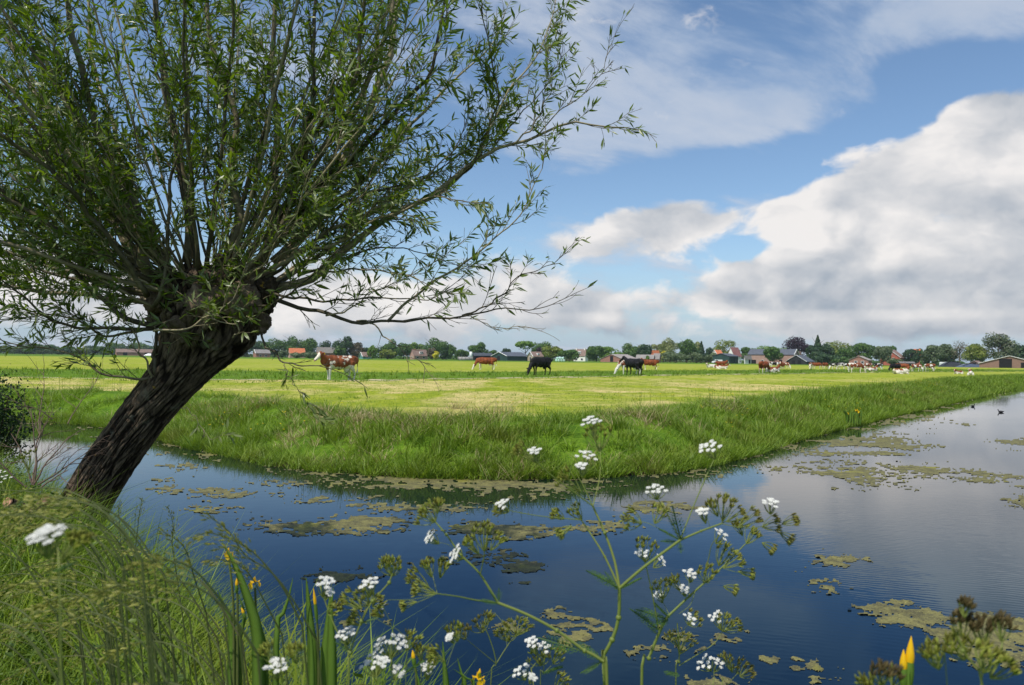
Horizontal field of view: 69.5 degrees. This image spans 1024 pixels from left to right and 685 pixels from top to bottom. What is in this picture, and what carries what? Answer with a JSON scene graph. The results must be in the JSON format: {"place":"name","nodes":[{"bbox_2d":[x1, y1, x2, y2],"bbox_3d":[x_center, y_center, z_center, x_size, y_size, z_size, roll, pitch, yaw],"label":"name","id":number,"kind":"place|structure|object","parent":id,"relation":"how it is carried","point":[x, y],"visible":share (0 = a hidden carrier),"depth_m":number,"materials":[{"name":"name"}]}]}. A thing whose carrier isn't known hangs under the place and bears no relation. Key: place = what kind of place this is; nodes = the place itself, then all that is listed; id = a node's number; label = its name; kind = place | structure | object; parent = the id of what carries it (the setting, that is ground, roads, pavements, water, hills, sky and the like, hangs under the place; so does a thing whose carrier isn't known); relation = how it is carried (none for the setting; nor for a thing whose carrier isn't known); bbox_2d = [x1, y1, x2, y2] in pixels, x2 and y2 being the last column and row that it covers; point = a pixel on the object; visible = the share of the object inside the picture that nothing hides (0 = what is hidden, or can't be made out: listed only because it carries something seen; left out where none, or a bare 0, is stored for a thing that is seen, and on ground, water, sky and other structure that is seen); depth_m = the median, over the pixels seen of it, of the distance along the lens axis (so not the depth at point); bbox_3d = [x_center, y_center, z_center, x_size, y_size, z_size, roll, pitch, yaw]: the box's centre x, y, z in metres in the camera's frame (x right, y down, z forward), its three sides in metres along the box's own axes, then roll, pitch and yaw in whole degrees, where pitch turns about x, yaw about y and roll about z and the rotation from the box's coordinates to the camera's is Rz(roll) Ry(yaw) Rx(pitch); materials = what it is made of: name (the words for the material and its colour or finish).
{"place":"outdoors","nodes":[
{"label":"outdoors","id":0,"kind":"place"},
{"bbox_2d":[40,371,949,380],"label":"farm track","id":1,"kind":"structure","parent":0,"point":[472,378],"depth_m":43.18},
{"bbox_2d":[0,353,1023,682],"bbox_3d":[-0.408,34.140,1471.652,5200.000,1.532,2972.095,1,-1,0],"label":"meadow","id":2,"kind":"structure","parent":0,"point":[386,367],"depth_m":29.71,"materials":[{"name":"plant"}]},
{"bbox_2d":[0,448,36,684],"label":"cow parsley","id":3,"kind":"object","parent":2,"relation":"on","point":[22,457],"visible":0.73,"depth_m":2.58,"materials":[{"name":"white plant"}]},
{"bbox_2d":[0,623,58,684],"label":"grass stalk","id":4,"kind":"object","parent":2,"relation":"on","point":[38,652],"depth_m":0.78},
{"bbox_2d":[0,601,59,684],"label":"grass stalk","id":5,"kind":"object","parent":2,"relation":"on","point":[45,639],"depth_m":1.07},
{"bbox_2d":[0,367,60,474],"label":"willow shrub","id":6,"kind":"object","parent":2,"relation":"on","point":[9,442],"visible":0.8,"depth_m":8.81,"materials":[{"name":"green plant"}]},
{"bbox_2d":[0,541,64,684],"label":"grass stalk","id":7,"kind":"object","parent":2,"relation":"on","point":[43,593],"depth_m":1.30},
{"bbox_2d":[0,550,84,684],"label":"grass stalk","id":8,"kind":"object","parent":2,"relation":"on","point":[62,606],"depth_m":1.62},
{"bbox_2d":[0,530,86,684],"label":"grass stalk","id":9,"kind":"object","parent":2,"relation":"on","point":[5,542],"depth_m":1.57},
{"bbox_2d":[0,623,103,684],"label":"grass stalk","id":10,"kind":"object","parent":2,"relation":"on","point":[85,647],"depth_m":1.37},
{"bbox_2d":[0,585,112,679],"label":"grass stalk","id":11,"kind":"object","parent":2,"relation":"on","point":[44,592],"depth_m":1.83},
{"bbox_2d":[4,510,113,684],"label":"grass stalk","id":12,"kind":"object","parent":2,"relation":"on","point":[102,589],"depth_m":1.87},
{"bbox_2d":[25,523,94,684],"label":"cow parsley","id":13,"kind":"object","parent":2,"relation":"on","point":[44,533],"visible":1,"depth_m":0.71,"materials":[{"name":"white plant"}]},
{"bbox_2d":[6,520,115,684],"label":"grass stalk","id":14,"kind":"object","parent":2,"relation":"on","point":[35,525],"depth_m":1.54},
{"bbox_2d":[1,502,121,636],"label":"grass stalk","id":15,"kind":"object","parent":2,"relation":"on","point":[83,524],"depth_m":1.81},
{"bbox_2d":[0,521,126,683],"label":"grass stalk","id":16,"kind":"object","parent":2,"relation":"on","point":[96,559],"depth_m":1.49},
{"bbox_2d":[0,509,129,684],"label":"grass stalk","id":17,"kind":"object","parent":2,"relation":"on","point":[121,605],"depth_m":1.15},
{"bbox_2d":[0,498,132,684],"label":"grass stalk","id":18,"kind":"object","parent":2,"relation":"on","point":[123,579],"depth_m":1.11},
{"bbox_2d":[20,577,112,684],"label":"grass stalk","id":19,"kind":"object","parent":2,"relation":"on","point":[103,622],"depth_m":1.35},
{"bbox_2d":[21,622,113,683],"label":"grass stalk","id":20,"kind":"object","parent":2,"relation":"on","point":[52,632],"depth_m":1.59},
{"bbox_2d":[0,655,139,684],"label":"grass stalk","id":21,"kind":"object","parent":2,"relation":"on","point":[57,668],"depth_m":1.57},
{"bbox_2d":[0,488,143,605],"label":"grass stalk","id":22,"kind":"object","parent":2,"relation":"on","point":[88,514],"depth_m":1.89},
{"bbox_2d":[30,593,121,684],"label":"grass stalk","id":23,"kind":"object","parent":2,"relation":"on","point":[43,607],"depth_m":1.07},
{"bbox_2d":[0,487,152,683],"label":"grass stalk","id":24,"kind":"object","parent":2,"relation":"on","point":[127,543],"depth_m":1.47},
{"bbox_2d":[0,510,155,683],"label":"grass stalk","id":25,"kind":"object","parent":2,"relation":"on","point":[128,576],"depth_m":0.90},
{"bbox_2d":[6,605,149,684],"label":"grass stalk","id":26,"kind":"object","parent":2,"relation":"on","point":[119,640],"depth_m":1.34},
{"bbox_2d":[2,501,158,682],"bbox_3d":[-0.796,0.818,1.416,0.331,1.035,0.036,1,-1,-27],"label":"grass stalk","id":27,"kind":"object","parent":2,"relation":"on","point":[50,508],"depth_m":1.43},
{"bbox_2d":[16,517,144,684],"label":"grass stalk","id":28,"kind":"object","parent":2,"relation":"on","point":[23,551],"depth_m":1.76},
{"bbox_2d":[0,553,160,684],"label":"grass stalk","id":29,"kind":"object","parent":2,"relation":"on","point":[18,574],"depth_m":1.61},
{"bbox_2d":[0,492,164,684],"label":"grass stalk","id":30,"kind":"object","parent":2,"relation":"on","point":[120,519],"depth_m":1.20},
{"bbox_2d":[0,572,170,681],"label":"grass stalk","id":31,"kind":"object","parent":2,"relation":"on","point":[13,585],"depth_m":1.03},
{"bbox_2d":[21,488,151,684],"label":"grass stalk","id":32,"kind":"object","parent":2,"relation":"on","point":[44,495],"depth_m":0.86,"materials":[{"name":"plant"}]},
{"bbox_2d":[0,502,175,677],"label":"grass stalk","id":33,"kind":"object","parent":2,"relation":"on","point":[146,549],"depth_m":1.63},
{"bbox_2d":[7,604,169,684],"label":"grass stalk","id":34,"kind":"object","parent":2,"relation":"on","point":[71,610],"depth_m":0.99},
{"bbox_2d":[39,563,146,645],"bbox_3d":[-0.944,0.927,1.696,0.386,0.824,0.046,0,-1,9],"label":"grass stalk","id":35,"kind":"object","parent":2,"relation":"on","point":[49,568],"depth_m":1.71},
{"bbox_2d":[11,520,197,684],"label":"grass stalk","id":36,"kind":"object","parent":2,"relation":"on","point":[180,603],"depth_m":1.51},
{"bbox_2d":[46,593,167,679],"bbox_3d":[-0.774,0.913,1.455,0.346,0.845,0.037,1,-1,0],"label":"grass stalk","id":37,"kind":"object","parent":2,"relation":"on","point":[54,603],"depth_m":1.45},
{"bbox_2d":[45,607,175,682],"bbox_3d":[-0.678,0.900,1.324,0.291,0.858,0.037,1,-1,-28],"label":"grass stalk","id":38,"kind":"object","parent":2,"relation":"on","point":[82,615],"depth_m":1.29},
{"bbox_2d":[56,571,177,683],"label":"grass stalk","id":39,"kind":"object","parent":2,"relation":"on","point":[70,577],"depth_m":1.45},
{"bbox_2d":[53,589,186,684],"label":"grass stalk","id":40,"kind":"object","parent":2,"relation":"on","point":[165,622],"depth_m":1.02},
{"bbox_2d":[115,349,152,355],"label":"farm shed","id":41,"kind":"structure","parent":2,"relation":"on","point":[131,352],"depth_m":619.81,"materials":[{"name":"brick"}]},
{"bbox_2d":[51,604,222,684],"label":"grass stalk","id":42,"kind":"object","parent":2,"relation":"on","point":[216,672],"depth_m":1.51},
{"bbox_2d":[91,623,183,675],"bbox_3d":[-0.707,0.942,1.472,0.260,0.790,0.037,2,-2,-34],"label":"grass stalk","id":43,"kind":"object","parent":2,"relation":"on","point":[137,630],"depth_m":1.45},
{"bbox_2d":[51,532,224,684],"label":"grass stalk","id":44,"kind":"object","parent":2,"relation":"on","point":[189,593],"depth_m":1.79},
{"bbox_2d":[96,637,214,684],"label":"grass stalk","id":45,"kind":"object","parent":2,"relation":"on","point":[111,651],"depth_m":1.14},
{"bbox_2d":[71,548,248,684],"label":"grass stalk","id":46,"kind":"object","parent":2,"relation":"on","point":[128,551],"depth_m":1.73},
{"bbox_2d":[97,592,227,684],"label":"grass stalk","id":47,"kind":"object","parent":2,"relation":"on","point":[200,621],"depth_m":1.31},
{"bbox_2d":[89,570,261,684],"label":"grass stalk","id":48,"kind":"object","parent":2,"relation":"on","point":[100,596],"depth_m":0.89,"materials":[{"name":"plant"}]},
{"bbox_2d":[162,506,191,684],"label":"grass stalk","id":49,"kind":"object","parent":2,"relation":"on","point":[173,526],"depth_m":2.19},
{"bbox_2d":[128,575,232,684],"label":"grass stalk","id":50,"kind":"object","parent":2,"relation":"on","point":[131,601],"depth_m":1.60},
{"bbox_2d":[117,551,245,684],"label":"grass stalk","id":51,"kind":"object","parent":2,"relation":"on","point":[137,563],"depth_m":0.94,"materials":[{"name":"plant"}]},
{"bbox_2d":[156,526,214,682],"bbox_3d":[-0.661,0.858,1.557,0.195,0.961,0.038,2,-2,-44],"label":"grass stalk","id":52,"kind":"object","parent":2,"relation":"on","point":[167,535],"depth_m":1.55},
{"bbox_2d":[0,456,402,684],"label":"herbs","id":53,"kind":"object","parent":2,"relation":"on","point":[97,645],"visible":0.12,"depth_m":2.62,"materials":[{"name":"green plant"}]},
{"bbox_2d":[200,555,288,684],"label":"grass stalk","id":54,"kind":"object","parent":2,"relation":"on","point":[215,562],"depth_m":1.45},
{"bbox_2d":[185,529,308,684],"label":"grass stalk","id":55,"kind":"object","parent":2,"relation":"on","point":[209,531],"depth_m":1.20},
{"bbox_2d":[218,542,292,684],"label":"yellow iris","id":56,"kind":"object","parent":2,"relation":"on","point":[258,638],"visible":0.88,"depth_m":1.86,"materials":[{"name":"plant"}]},
{"bbox_2d":[200,511,321,684],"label":"grass stalk","id":57,"kind":"object","parent":2,"relation":"on","point":[222,524],"depth_m":1.25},
{"bbox_2d":[260,338,287,356],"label":"deciduous tree","id":58,"kind":"object","parent":2,"relation":"on","point":[276,347],"visible":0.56,"depth_m":535.18,"materials":[{"name":"green plant"}]},
{"bbox_2d":[254,638,303,684],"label":"cow parsley","id":59,"kind":"object","parent":2,"relation":"on","point":[290,648],"visible":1,"depth_m":1.04,"materials":[{"name":"white plant"}]},
{"bbox_2d":[0,426,572,684],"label":"bank grass","id":60,"kind":"structure","parent":2,"relation":"on","point":[7,663],"depth_m":3.15,"materials":[{"name":"plant"}]},
{"bbox_2d":[0,352,113,488],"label":"brushwood","id":61,"kind":"object","parent":60,"relation":"on","point":[32,481],"visible":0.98,"depth_m":4.65,"materials":[{"name":"plant"}]},
{"bbox_2d":[279,335,304,350],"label":"deciduous tree","id":62,"kind":"object","parent":2,"relation":"on","point":[292,342],"visible":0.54,"depth_m":535.25,"materials":[{"name":"green plant"}]},
{"bbox_2d":[300,338,317,354],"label":"deciduous tree","id":63,"kind":"object","parent":2,"relation":"on","point":[310,344],"visible":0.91,"depth_m":535.30,"materials":[{"name":"green plant"}]},
{"bbox_2d":[306,578,336,684],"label":"yellow iris","id":64,"kind":"object","parent":2,"relation":"on","point":[328,658],"visible":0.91,"depth_m":1.87,"materials":[{"name":"plant"}]},
{"bbox_2d":[0,0,659,539],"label":"willow tree","id":65,"kind":"object","parent":2,"relation":"on","point":[206,320],"visible":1,"depth_m":4.96,"materials":[{"name":"green plant"}]},
{"bbox_2d":[314,351,358,379],"bbox_3d":[-9.290,1.256,38.844,0.715,1.582,2.828,-1,-2,44],"label":"cow","id":66,"kind":"object","parent":2,"relation":"on","point":[344,363],"visible":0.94,"depth_m":38.69},
{"bbox_2d":[331,336,353,355],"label":"deciduous tree","id":67,"kind":"object","parent":2,"relation":"on","point":[346,342],"visible":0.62,"depth_m":497.17,"materials":[{"name":"green plant"}]},
{"bbox_2d":[315,553,461,684],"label":"cow parsley","id":68,"kind":"object","parent":2,"relation":"on","point":[388,561],"visible":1,"depth_m":1.29,"materials":[{"name":"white plant"}]},
{"bbox_2d":[411,642,484,684],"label":"yellow iris","id":69,"kind":"object","parent":2,"relation":"on","point":[478,676],"visible":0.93,"depth_m":1.67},
{"bbox_2d":[0,377,896,436],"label":"mown grass","id":70,"kind":"structure","parent":2,"relation":"on","point":[570,401],"depth_m":27.03,"materials":[{"name":"plant"}]},
{"bbox_2d":[472,357,496,369],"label":"cow","id":71,"kind":"object","parent":2,"relation":"on","point":[490,361],"visible":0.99,"depth_m":78.75},
{"bbox_2d":[0,352,984,365],"bbox_3d":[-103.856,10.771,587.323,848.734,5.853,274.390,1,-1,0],"label":"hedge undergrowth","id":72,"kind":"object","parent":2,"relation":"on","point":[598,359],"visible":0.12,"depth_m":557.22,"materials":[{"name":"green plant"}]},
{"bbox_2d":[0,378,987,479],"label":"bank grass","id":73,"kind":"structure","parent":2,"relation":"on","point":[762,438],"depth_m":14.46,"materials":[{"name":"plant"}]},
{"bbox_2d":[457,609,534,684],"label":"cow parsley","id":74,"kind":"object","parent":2,"relation":"on","point":[501,629],"visible":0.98,"depth_m":1.70,"materials":[{"name":"plant"}]},
{"bbox_2d":[59,376,944,447],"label":"buttercup flowers","id":75,"kind":"object","parent":2,"relation":"on","point":[533,401],"visible":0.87,"depth_m":16.97,"materials":[{"name":"yellow plant"}]},
{"bbox_2d":[398,497,608,684],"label":"cow parsley","id":76,"kind":"object","parent":2,"relation":"on","point":[426,561],"visible":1,"depth_m":1.29,"materials":[{"name":"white plant"}]},
{"bbox_2d":[491,352,527,360],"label":"farm shed","id":77,"kind":"structure","parent":2,"relation":"on","point":[510,356],"depth_m":409.77,"materials":[{"name":"metal"}]},
{"bbox_2d":[0,366,1023,421],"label":"rough pasture grass","id":78,"kind":"structure","parent":2,"relation":"on","point":[991,384],"depth_m":43.66,"materials":[{"name":"plant"}]},
{"bbox_2d":[526,357,551,374],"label":"cow","id":79,"kind":"object","parent":2,"relation":"on","point":[540,362],"visible":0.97,"depth_m":55.62},
{"bbox_2d":[512,636,570,684],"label":"cow parsley","id":80,"kind":"object","parent":2,"relation":"on","point":[532,676],"visible":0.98,"depth_m":1.49,"materials":[{"name":"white plant"}]},
{"bbox_2d":[541,345,562,360],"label":"deciduous tree","id":81,"kind":"object","parent":2,"relation":"on","point":[550,352],"visible":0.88,"depth_m":436.01,"materials":[{"name":"green plant"}]},
{"bbox_2d":[557,349,579,359],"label":"deciduous tree","id":82,"kind":"object","parent":2,"relation":"on","point":[573,354],"visible":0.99,"depth_m":426.19,"materials":[{"name":"green plant"}]},
{"bbox_2d":[585,346,607,361],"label":"deciduous tree","id":83,"kind":"object","parent":2,"relation":"on","point":[594,352],"visible":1,"depth_m":436.57,"materials":[{"name":"green plant"}]},
{"bbox_2d":[619,356,643,375],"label":"cow","id":84,"kind":"object","parent":2,"relation":"on","point":[637,364],"visible":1,"depth_m":59.14},
{"bbox_2d":[491,415,799,684],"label":"cow parsley","id":85,"kind":"object","parent":2,"relation":"on","point":[559,532],"visible":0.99,"depth_m":1.34,"materials":[{"name":"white plant"}]},
{"bbox_2d":[658,337,677,361],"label":"deciduous tree","id":86,"kind":"object","parent":2,"relation":"on","point":[668,345],"visible":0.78,"depth_m":516.92,"materials":[{"name":"green plant"}]},
{"bbox_2d":[661,352,692,362],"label":"deciduous tree","id":87,"kind":"object","parent":2,"relation":"on","point":[671,356],"visible":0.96,"depth_m":409.86,"materials":[{"name":"green plant"}]},
{"bbox_2d":[678,339,697,362],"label":"deciduous tree","id":88,"kind":"object","parent":2,"relation":"on","point":[687,347],"visible":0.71,"depth_m":466.55,"materials":[{"name":"green plant"}]},
{"bbox_2d":[629,518,777,684],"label":"cow parsley","id":89,"kind":"object","parent":2,"relation":"on","point":[754,532],"visible":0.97,"depth_m":1.50,"materials":[{"name":"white plant"}]},
{"bbox_2d":[663,608,756,684],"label":"cow parsley","id":90,"kind":"object","parent":2,"relation":"on","point":[719,626],"visible":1,"depth_m":1.65,"materials":[{"name":"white plant"}]},
{"bbox_2d":[713,353,738,363],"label":"farm shed","id":91,"kind":"structure","parent":2,"relation":"on","point":[731,358],"depth_m":391.73,"materials":[{"name":"metal"}]},
{"bbox_2d":[763,346,783,361],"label":"deciduous tree","id":92,"kind":"object","parent":2,"relation":"on","point":[773,353],"visible":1,"depth_m":390.05,"materials":[{"name":"green plant"}]},
{"bbox_2d":[782,337,809,355],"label":"deciduous tree","id":93,"kind":"object","parent":2,"relation":"on","point":[797,344],"visible":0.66,"depth_m":466.17,"materials":[{"name":"purple plant"}]},
{"bbox_2d":[785,355,814,364],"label":"farm shed","id":94,"kind":"structure","parent":2,"relation":"on","point":[801,359],"depth_m":382.54,"materials":[{"name":"metal"}]},
{"bbox_2d":[809,335,823,362],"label":"conifer tree","id":95,"kind":"object","parent":2,"relation":"on","point":[817,349],"visible":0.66,"depth_m":428.49,"materials":[{"name":"green plant"}]},
{"bbox_2d":[813,353,843,364],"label":"deciduous tree","id":96,"kind":"object","parent":2,"relation":"on","point":[823,358],"visible":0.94,"depth_m":397.41,"materials":[{"name":"green plant"}]},
{"bbox_2d":[843,408,861,425],"bbox_3d":[9.912,2.166,21.456,0.578,0.518,0.120,1,-1,0],"label":"yellow iris","id":97,"kind":"object","parent":2,"relation":"on","point":[857,414],"visible":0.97,"depth_m":21.44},
{"bbox_2d":[847,342,875,359],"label":"deciduous tree","id":98,"kind":"object","parent":2,"relation":"on","point":[862,348],"visible":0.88,"depth_m":417.12,"materials":[{"name":"green plant"}]},
{"bbox_2d":[854,658,905,684],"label":"cow parsley","id":99,"kind":"object","parent":2,"relation":"on","point":[890,672],"visible":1,"depth_m":0.87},
{"bbox_2d":[872,346,892,362],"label":"deciduous tree","id":100,"kind":"object","parent":2,"relation":"on","point":[882,353],"visible":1,"depth_m":391.79,"materials":[{"name":"green plant"}]},
{"bbox_2d":[899,636,914,684],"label":"yellow iris","id":101,"kind":"object","parent":2,"relation":"on","point":[907,660],"visible":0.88,"depth_m":1.23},
{"bbox_2d":[902,349,921,363],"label":"deciduous tree","id":102,"kind":"object","parent":2,"relation":"on","point":[911,355],"visible":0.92,"depth_m":398.30,"materials":[{"name":"green plant"}]},
{"bbox_2d":[922,345,945,363],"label":"deciduous tree","id":103,"kind":"object","parent":2,"relation":"on","point":[934,354],"visible":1,"depth_m":378.70,"materials":[{"name":"green plant"}]},
{"bbox_2d":[916,594,1021,684],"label":"cow parsley","id":104,"kind":"object","parent":2,"relation":"on","point":[983,645],"visible":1,"depth_m":0.84,"materials":[{"name":"plant"}]},
{"bbox_2d":[960,343,995,361],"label":"deciduous tree","id":105,"kind":"object","parent":2,"relation":"on","point":[973,352],"visible":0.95,"depth_m":358.56,"materials":[{"name":"green plant"}]},
{"bbox_2d":[981,331,1020,358],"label":"deciduous tree","id":106,"kind":"object","parent":2,"relation":"on","point":[1004,343],"visible":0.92,"depth_m":348.76,"materials":[{"name":"green plant"}]},
{"bbox_2d":[0,0,1023,362],"label":"sky","id":107,"kind":"structure","parent":0,"point":[851,172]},
{"bbox_2d":[3,388,1023,684],"bbox_3d":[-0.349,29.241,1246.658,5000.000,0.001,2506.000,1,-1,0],"label":"canal water","id":108,"kind":"structure","parent":0,"point":[941,544],"depth_m":7.25,"materials":[{"name":"liquid"}]},
{"bbox_2d":[22,392,1023,684],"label":"floating algae","id":109,"kind":"object","parent":108,"relation":"on","point":[918,618],"visible":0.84,"depth_m":8.47,"materials":[{"name":"plant"}]},
{"bbox_2d":[600,354,636,361],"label":"barn","id":110,"kind":"structure","parent":0,"point":[613,358],"depth_m":392.06,"materials":[{"name":"brick"}]},
{"bbox_2d":[747,349,799,363],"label":"barn","id":111,"kind":"structure","parent":0,"point":[757,355],"depth_m":403.52,"materials":[{"name":"brick"}]},
{"bbox_2d":[979,356,1023,367],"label":"barn","id":112,"kind":"structure","parent":0,"point":[1009,362],"depth_m":265.51,"materials":[{"name":"brown brick"}]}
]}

